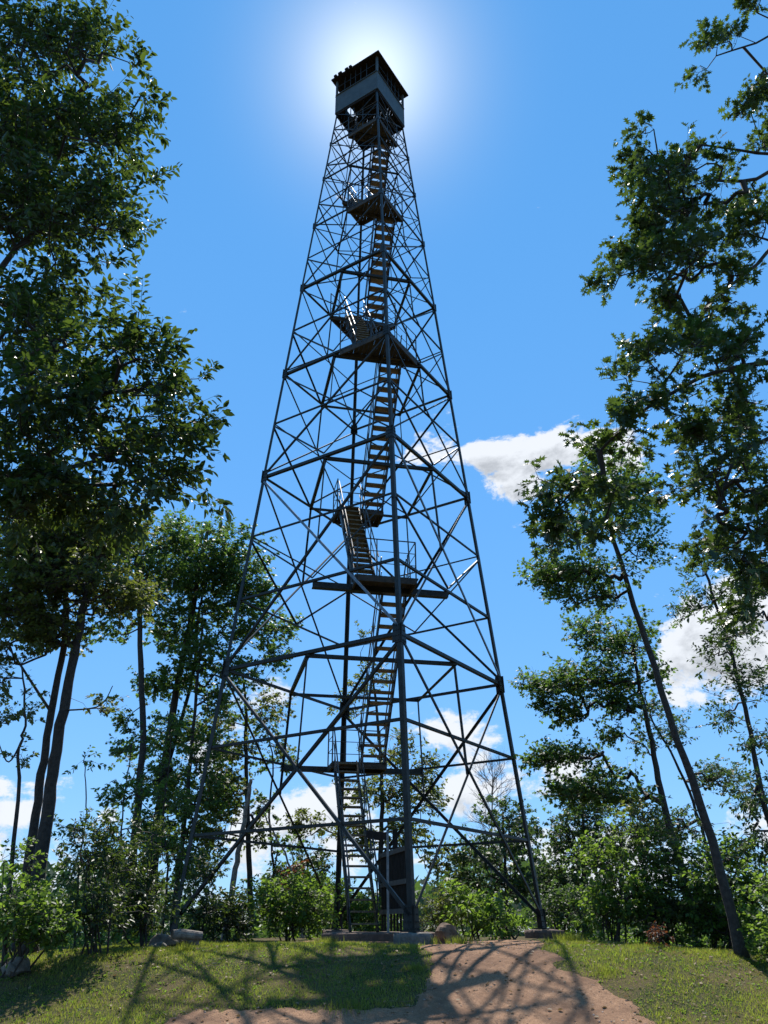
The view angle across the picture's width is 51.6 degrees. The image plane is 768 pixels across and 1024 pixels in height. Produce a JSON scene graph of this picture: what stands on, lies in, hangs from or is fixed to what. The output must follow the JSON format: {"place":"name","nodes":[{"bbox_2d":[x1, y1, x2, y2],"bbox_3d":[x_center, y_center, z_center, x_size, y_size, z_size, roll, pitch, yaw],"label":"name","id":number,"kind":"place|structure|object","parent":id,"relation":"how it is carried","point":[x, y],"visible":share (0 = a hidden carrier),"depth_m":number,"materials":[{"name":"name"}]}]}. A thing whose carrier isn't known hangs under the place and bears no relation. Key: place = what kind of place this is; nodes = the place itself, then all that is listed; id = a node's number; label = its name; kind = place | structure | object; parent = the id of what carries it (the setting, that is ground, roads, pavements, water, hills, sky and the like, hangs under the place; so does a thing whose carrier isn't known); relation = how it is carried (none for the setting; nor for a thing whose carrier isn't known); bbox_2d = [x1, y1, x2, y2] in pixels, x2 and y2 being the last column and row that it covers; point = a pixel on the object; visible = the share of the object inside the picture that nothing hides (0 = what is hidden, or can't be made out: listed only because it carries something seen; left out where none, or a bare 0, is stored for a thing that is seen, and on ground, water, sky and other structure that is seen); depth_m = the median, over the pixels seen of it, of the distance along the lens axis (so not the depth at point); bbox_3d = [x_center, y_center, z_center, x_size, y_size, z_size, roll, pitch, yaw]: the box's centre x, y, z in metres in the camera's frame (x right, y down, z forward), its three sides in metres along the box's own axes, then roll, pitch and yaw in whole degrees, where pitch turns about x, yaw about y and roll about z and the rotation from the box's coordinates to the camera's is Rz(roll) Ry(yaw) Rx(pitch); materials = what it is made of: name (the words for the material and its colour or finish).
{"place":"outdoors","nodes":[
{"label":"outdoors","id":0,"kind":"place"},
{"bbox_2d":[0,935,767,1023],"bbox_3d":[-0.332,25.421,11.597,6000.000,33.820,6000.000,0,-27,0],"label":"ground","id":1,"kind":"structure","parent":0,"point":[289,976],"depth_m":12.39,"materials":[{"name":"green plant"}]},
{"bbox_2d":[1,955,30,976],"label":"boulder","id":2,"kind":"object","parent":1,"relation":"on","point":[24,966],"visible":0.64,"depth_m":12.93,"materials":[{"name":"grey stone"}]},
{"bbox_2d":[0,638,52,972],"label":"sapling tree","id":3,"kind":"object","parent":1,"relation":"on","point":[4,688],"visible":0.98,"depth_m":14.85,"materials":[{"name":"green plant"}]},
{"bbox_2d":[0,836,90,978],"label":"shrub","id":4,"kind":"object","parent":1,"relation":"on","point":[39,928],"visible":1,"depth_m":13.00,"materials":[{"name":"green plant"}]},
{"bbox_2d":[0,477,121,951],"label":"hardwood tree","id":5,"kind":"object","parent":1,"relation":"on","point":[38,794],"visible":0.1,"depth_m":17.03,"materials":[{"name":"green plant"}]},
{"bbox_2d":[46,745,123,946],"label":"sapling tree","id":6,"kind":"object","parent":1,"relation":"on","point":[67,875],"visible":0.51,"depth_m":18.35,"materials":[{"name":"green plant"}]},
{"bbox_2d":[0,497,171,955],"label":"hardwood tree","id":7,"kind":"object","parent":1,"relation":"on","point":[113,600],"visible":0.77,"depth_m":16.96,"materials":[{"name":"green plant"}]},
{"bbox_2d":[0,0,181,393],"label":"elm tree","id":8,"kind":"object","parent":1,"relation":"on","point":[36,197],"visible":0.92,"depth_m":11.35,"materials":[{"name":"green plant"}]},
{"bbox_2d":[47,802,161,958],"bbox_3d":[-5.349,6.685,14.544,2.131,2.728,2.462,21,-34,-35],"label":"shrub","id":9,"kind":"object","parent":1,"relation":"on","point":[108,860],"visible":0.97,"depth_m":14.31,"materials":[{"name":"green plant"}]},
{"bbox_2d":[0,269,234,570],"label":"elm tree","id":10,"kind":"object","parent":1,"relation":"on","point":[42,476],"visible":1,"depth_m":8.28,"materials":[{"name":"green plant"}]},
{"bbox_2d":[91,730,167,939],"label":"sapling tree","id":11,"kind":"object","parent":1,"relation":"on","point":[118,752],"visible":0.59,"depth_m":21.77,"materials":[{"name":"green plant"}]},
{"bbox_2d":[98,803,185,946],"bbox_3d":[-4.852,7.328,15.973,2.006,2.741,2.299,0,-27,0],"label":"shrub","id":12,"kind":"object","parent":1,"relation":"on","point":[142,923],"visible":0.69,"depth_m":15.68,"materials":[{"name":"green plant"}]},
{"bbox_2d":[82,505,211,943],"bbox_3d":[-9.277,6.229,27.133,5.712,15.234,4.474,0,-27,0],"label":"slender tree","id":13,"kind":"object","parent":1,"relation":"on","point":[179,540],"visible":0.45,"depth_m":28.46,"materials":[{"name":"green plant"}]},
{"bbox_2d":[148,942,166,947],"bbox_3d":[-4.348,8.318,15.213,0.373,0.147,0.220,0,-27,0],"label":"boulder","id":14,"kind":"object","parent":1,"relation":"on","point":[157,944],"visible":0.47,"depth_m":15.19,"materials":[{"name":"grey stone"}]},
{"bbox_2d":[132,705,200,925],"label":"sapling tree","id":15,"kind":"object","parent":1,"relation":"on","point":[175,810],"visible":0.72,"depth_m":23.80,"materials":[{"name":"green plant"}]},
{"bbox_2d":[149,934,183,946],"bbox_3d":[-4.255,8.461,15.605,0.690,0.313,0.434,0,-27,0],"label":"boulder","id":16,"kind":"object","parent":1,"relation":"on","point":[166,939],"visible":0.5,"depth_m":15.49,"materials":[{"name":"grey stone"}]},
{"bbox_2d":[175,940,195,951],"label":"tall grass","id":17,"kind":"structure","parent":1,"relation":"on","point":[184,947],"depth_m":14.18,"materials":[{"name":"green plant"}]},
{"bbox_2d":[171,929,202,940],"bbox_3d":[-3.821,8.203,15.416,0.600,0.211,0.190,15,-31,-27],"label":"cut log","id":18,"kind":"object","parent":1,"relation":"on","point":[182,934],"visible":1,"depth_m":15.35,"materials":[{"name":"grey wood"}]},
{"bbox_2d":[180,939,198,945],"bbox_3d":[-3.889,8.556,15.757,0.442,0.213,0.293,0,-27,0],"label":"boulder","id":19,"kind":"object","parent":1,"relation":"on","point":[196,942],"visible":0.1,"depth_m":15.68,"materials":[{"name":"grey stone"}]},
{"bbox_2d":[108,510,301,942],"bbox_3d":[-6.458,6.960,29.089,6.617,16.043,4.377,0,-27,0],"label":"leaning tree","id":20,"kind":"object","parent":1,"relation":"on","point":[224,568],"visible":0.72,"depth_m":30.02,"materials":[{"name":"green plant"}]},
{"bbox_2d":[168,840,258,942],"bbox_3d":[-3.944,9.201,18.886,2.180,2.593,2.455,0,-27,0],"label":"shrub","id":21,"kind":"object","parent":1,"relation":"on","point":[207,912],"visible":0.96,"depth_m":18.52,"materials":[{"name":"green plant"}]},
{"bbox_2d":[146,613,303,926],"bbox_3d":[-5.548,8.459,26.922,5.294,11.113,4.021,0,-27,0],"label":"young tree","id":22,"kind":"object","parent":1,"relation":"on","point":[192,750],"visible":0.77,"depth_m":27.55,"materials":[{"name":"green plant"}]},
{"bbox_2d":[221,779,252,939],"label":"dead tree","id":23,"kind":"object","parent":1,"relation":"on","point":[237,857],"visible":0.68,"depth_m":21.39,"materials":[{"name":"grey wood"}]},
{"bbox_2d":[180,678,298,937],"bbox_3d":[-5.245,10.454,28.611,3.864,9.240,3.963,21,-34,-35],"label":"young tree","id":24,"kind":"object","parent":1,"relation":"on","point":[246,749],"visible":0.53,"depth_m":28.80,"materials":[{"name":"green plant"}]},
{"bbox_2d":[260,807,304,937],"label":"dead tree","id":25,"kind":"object","parent":1,"relation":"on","point":[288,864],"visible":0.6,"depth_m":23.95,"materials":[{"name":"grey wood"}]},
{"bbox_2d":[240,710,327,936],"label":"young tree","id":26,"kind":"object","parent":1,"relation":"on","point":[261,796],"visible":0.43,"depth_m":29.07,"materials":[{"name":"green plant"}]},
{"bbox_2d":[274,859,308,937],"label":"shrub","id":27,"kind":"object","parent":1,"relation":"on","point":[296,868],"visible":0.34,"depth_m":24.56,"materials":[{"name":"green plant"}]},
{"bbox_2d":[237,859,351,941],"bbox_3d":[-2.319,10.011,20.353,3.005,1.995,2.871,0,-27,0],"label":"shrub","id":28,"kind":"object","parent":1,"relation":"on","point":[294,909],"visible":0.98,"depth_m":19.81,"materials":[{"name":"green plant"}]},
{"bbox_2d":[256,839,350,935],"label":"background tree","id":29,"kind":"object","parent":1,"relation":"on","point":[322,865],"visible":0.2,"depth_m":28.14,"materials":[{"name":"green plant"}]},
{"bbox_2d":[314,936,336,941],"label":"tall grass","id":30,"kind":"structure","parent":1,"relation":"on","point":[324,940],"depth_m":16.74,"materials":[{"name":"green plant"}]},
{"bbox_2d":[323,929,348,932],"bbox_3d":[-1.402,12.557,23.323,0.739,0.543,0.736,6,-28,-12],"label":"concrete footing","id":31,"kind":"object","parent":1,"relation":"on","point":[339,930],"visible":0.23,"depth_m":23.13,"materials":[{"name":"grey concrete"}]},
{"bbox_2d":[306,870,402,931],"bbox_3d":[-0.982,12.958,25.897,3.374,2.414,3.045,0,-27,0],"label":"shrub","id":32,"kind":"object","parent":1,"relation":"on","point":[363,906],"visible":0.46,"depth_m":25.51,"materials":[{"name":"green plant"}]},
{"bbox_2d":[283,620,467,925],"bbox_3d":[-0.343,9.353,29.088,6.521,11.515,3.664,0,-27,0],"label":"background tree","id":33,"kind":"object","parent":1,"relation":"on","point":[383,796],"visible":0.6,"depth_m":28.18,"materials":[{"name":"green plant"}]},
{"bbox_2d":[321,931,434,941],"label":"stair slab","id":34,"kind":"structure","parent":1,"relation":"on","point":[365,936],"depth_m":17.22,"materials":[{"name":"concrete"}]},
{"bbox_2d":[0,916,759,952],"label":"undergrowth","id":35,"kind":"object","parent":1,"relation":"on","point":[586,934],"visible":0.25,"depth_m":20.73,"materials":[{"name":"green plant"}]},
{"bbox_2d":[0,940,766,1023],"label":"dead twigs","id":36,"kind":"object","parent":1,"relation":"on","point":[395,980],"visible":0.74,"depth_m":12.64,"materials":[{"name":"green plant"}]},
{"bbox_2d":[0,831,767,947],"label":"distant wood","id":37,"kind":"object","parent":1,"relation":"on","point":[418,888],"visible":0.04,"depth_m":47.80,"materials":[{"name":"green plant"}]},
{"bbox_2d":[0,941,767,1023],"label":"weeds","id":38,"kind":"object","parent":1,"relation":"on","point":[392,965],"visible":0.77,"depth_m":12.81,"materials":[{"name":"green plant"}]},
{"bbox_2d":[6,940,762,1023],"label":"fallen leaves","id":39,"kind":"object","parent":1,"relation":"on","point":[626,958],"visible":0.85,"depth_m":12.79,"materials":[{"name":"brown plant"}]},
{"bbox_2d":[393,932,432,945],"bbox_3d":[0.566,8.410,15.311,0.684,0.549,0.684,5,-28,-10],"label":"concrete footing","id":40,"kind":"object","parent":1,"relation":"on","point":[409,937],"visible":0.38,"depth_m":15.12,"materials":[{"name":"grey concrete"}]},
{"bbox_2d":[166,50,550,932],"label":"fire lookout tower","id":41,"kind":"structure","parent":40,"relation":"on","point":[370,90],"depth_m":23.83,"materials":[{"name":"metal"}]},
{"bbox_2d":[366,829,406,932],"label":"plank gate","id":42,"kind":"structure","parent":41,"relation":"attached to","point":[393,869],"depth_m":18.17,"materials":[{"name":"grey wood"}]},
{"bbox_2d":[401,962,427,972],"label":"tall grass","id":43,"kind":"structure","parent":1,"relation":"on","point":[413,966],"depth_m":13.17,"materials":[{"name":"green plant"}]},
{"bbox_2d":[418,937,441,944],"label":"tall grass","id":44,"kind":"structure","parent":1,"relation":"on","point":[433,941],"depth_m":15.10,"materials":[{"name":"green plant"}]},
{"bbox_2d":[418,880,465,931],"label":"shrub","id":45,"kind":"object","parent":1,"relation":"on","point":[437,919],"visible":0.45,"depth_m":19.52,"materials":[{"name":"green plant"}]},
{"bbox_2d":[434,922,461,943],"bbox_3d":[1.303,8.669,16.125,0.563,0.605,0.440,5,-28,-10],"label":"rock","id":46,"kind":"object","parent":1,"relation":"on","point":[444,930],"visible":0.53,"depth_m":16.02,"materials":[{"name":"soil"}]},
{"bbox_2d":[439,878,504,940],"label":"shrub","id":47,"kind":"object","parent":1,"relation":"on","point":[468,906],"visible":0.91,"depth_m":17.64,"materials":[{"name":"green plant"}]},
{"bbox_2d":[459,748,520,936],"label":"bare tree","id":48,"kind":"object","parent":1,"relation":"on","point":[492,792],"visible":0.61,"depth_m":34.17,"materials":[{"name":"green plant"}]},
{"bbox_2d":[439,794,546,922],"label":"background tree","id":49,"kind":"object","parent":1,"relation":"on","point":[515,824],"visible":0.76,"depth_m":28.33,"materials":[{"name":"green plant"}]},
{"bbox_2d":[472,888,532,940],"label":"shrub","id":50,"kind":"object","parent":1,"relation":"on","point":[501,927],"visible":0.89,"depth_m":17.21,"materials":[{"name":"green plant"}]},
{"bbox_2d":[524,929,564,938],"bbox_3d":[4.086,10.908,20.202,0.822,0.543,0.821,5,-28,-11],"label":"concrete footing","id":51,"kind":"object","parent":1,"relation":"on","point":[538,933],"visible":0.45,"depth_m":19.95,"materials":[{"name":"grey concrete"}]},
{"bbox_2d":[520,873,601,939],"bbox_3d":[4.857,11.120,22.337,2.649,1.676,2.680,17,-32,-31],"label":"shrub","id":52,"kind":"object","parent":1,"relation":"on","point":[557,903],"visible":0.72,"depth_m":22.01,"materials":[{"name":"green plant"}]},
{"bbox_2d":[513,776,632,940],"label":"background tree","id":53,"kind":"object","parent":1,"relation":"on","point":[565,831],"visible":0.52,"depth_m":26.38,"materials":[{"name":"green plant"}]},
{"bbox_2d":[571,962,630,980],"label":"tall grass","id":54,"kind":"structure","parent":1,"relation":"on","point":[606,973],"depth_m":12.64,"materials":[{"name":"green plant"}]},
{"bbox_2d":[507,604,699,947],"bbox_3d":[6.106,6.981,22.249,5.106,9.546,3.606,0,-27,0],"label":"leaning tree","id":55,"kind":"object","parent":1,"relation":"on","point":[574,790],"visible":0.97,"depth_m":22.57,"materials":[{"name":"green plant"}]},
{"bbox_2d":[560,804,674,942],"bbox_3d":[4.924,7.755,17.003,2.532,2.915,2.645,0,-27,0],"label":"shrub","id":56,"kind":"object","parent":1,"relation":"on","point":[633,882],"visible":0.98,"depth_m":16.52,"materials":[{"name":"green plant"}]},
{"bbox_2d":[512,427,750,957],"bbox_3d":[4.681,2.875,16.394,3.779,11.284,2.737,0,-27,0],"label":"leaning tree","id":57,"kind":"object","parent":1,"relation":"on","point":[571,574],"visible":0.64,"depth_m":16.99,"materials":[{"name":"green plant"}]},
{"bbox_2d":[514,310,767,649],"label":"oak tree","id":58,"kind":"object","parent":1,"relation":"on","point":[693,431],"visible":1,"depth_m":8.96,"materials":[{"name":"green plant"}]},
{"bbox_2d":[643,920,674,946],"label":"shrub","id":59,"kind":"object","parent":1,"relation":"on","point":[654,931],"visible":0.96,"depth_m":14.47,"materials":[{"name":"red plant"}]},
{"bbox_2d":[579,0,767,360],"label":"oak tree","id":60,"kind":"object","parent":1,"relation":"on","point":[651,231],"visible":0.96,"depth_m":12.96,"materials":[{"name":"green plant"}]},
{"bbox_2d":[602,791,745,944],"bbox_3d":[6.323,7.739,17.217,3.189,3.328,3.037,0,-27,0],"label":"shrub","id":61,"kind":"object","parent":1,"relation":"on","point":[672,858],"visible":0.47,"depth_m":17.05,"materials":[{"name":"green plant"}]},
{"bbox_2d":[635,692,754,937],"bbox_3d":[8.917,8.538,22.252,3.973,7.114,3.066,0,-27,0],"label":"leaning tree","id":62,"kind":"object","parent":1,"relation":"on","point":[712,777],"visible":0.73,"depth_m":22.82,"materials":[{"name":"green plant"}]},
{"bbox_2d":[652,826,767,954],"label":"shrub","id":63,"kind":"object","parent":1,"relation":"on","point":[711,922],"visible":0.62,"depth_m":15.93,"materials":[{"name":"green plant"}]},
{"bbox_2d":[663,533,767,866],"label":"edge tree","id":64,"kind":"object","parent":1,"relation":"on","point":[751,744],"visible":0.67,"depth_m":17.93,"materials":[{"name":"green plant"}]},
{"bbox_2d":[732,858,767,967],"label":"shrub","id":65,"kind":"object","parent":1,"relation":"on","point":[763,897],"visible":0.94,"depth_m":13.78,"materials":[{"name":"green plant"}]},
{"bbox_2d":[0,0,767,931],"label":"sky","id":66,"kind":"structure","parent":0,"point":[515,111],"materials":[{"name":"blue"}]},
{"bbox_2d":[164,939,654,1023],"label":"path","id":67,"kind":"structure","parent":0,"point":[540,994],"depth_m":11.81,"materials":[{"name":"brown soil"}]},
{"bbox_2d":[309,995,382,1017],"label":"tall grass","id":68,"kind":"structure","parent":67,"relation":"on","point":[353,1005],"depth_m":11.66,"materials":[{"name":"green plant"}]},
{"bbox_2d":[166,939,656,1023],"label":"loose stones","id":69,"kind":"object","parent":67,"relation":"on","point":[474,993],"visible":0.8,"depth_m":11.75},
{"bbox_2d":[439,934,483,943],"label":"tall grass","id":70,"kind":"structure","parent":67,"relation":"on","point":[461,941],"depth_m":15.65,"materials":[{"name":"green plant"}]},
{"bbox_2d":[544,930,593,941],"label":"tall grass","id":71,"kind":"structure","parent":0,"point":[567,938],"depth_m":18.03,"materials":[{"name":"green plant"}]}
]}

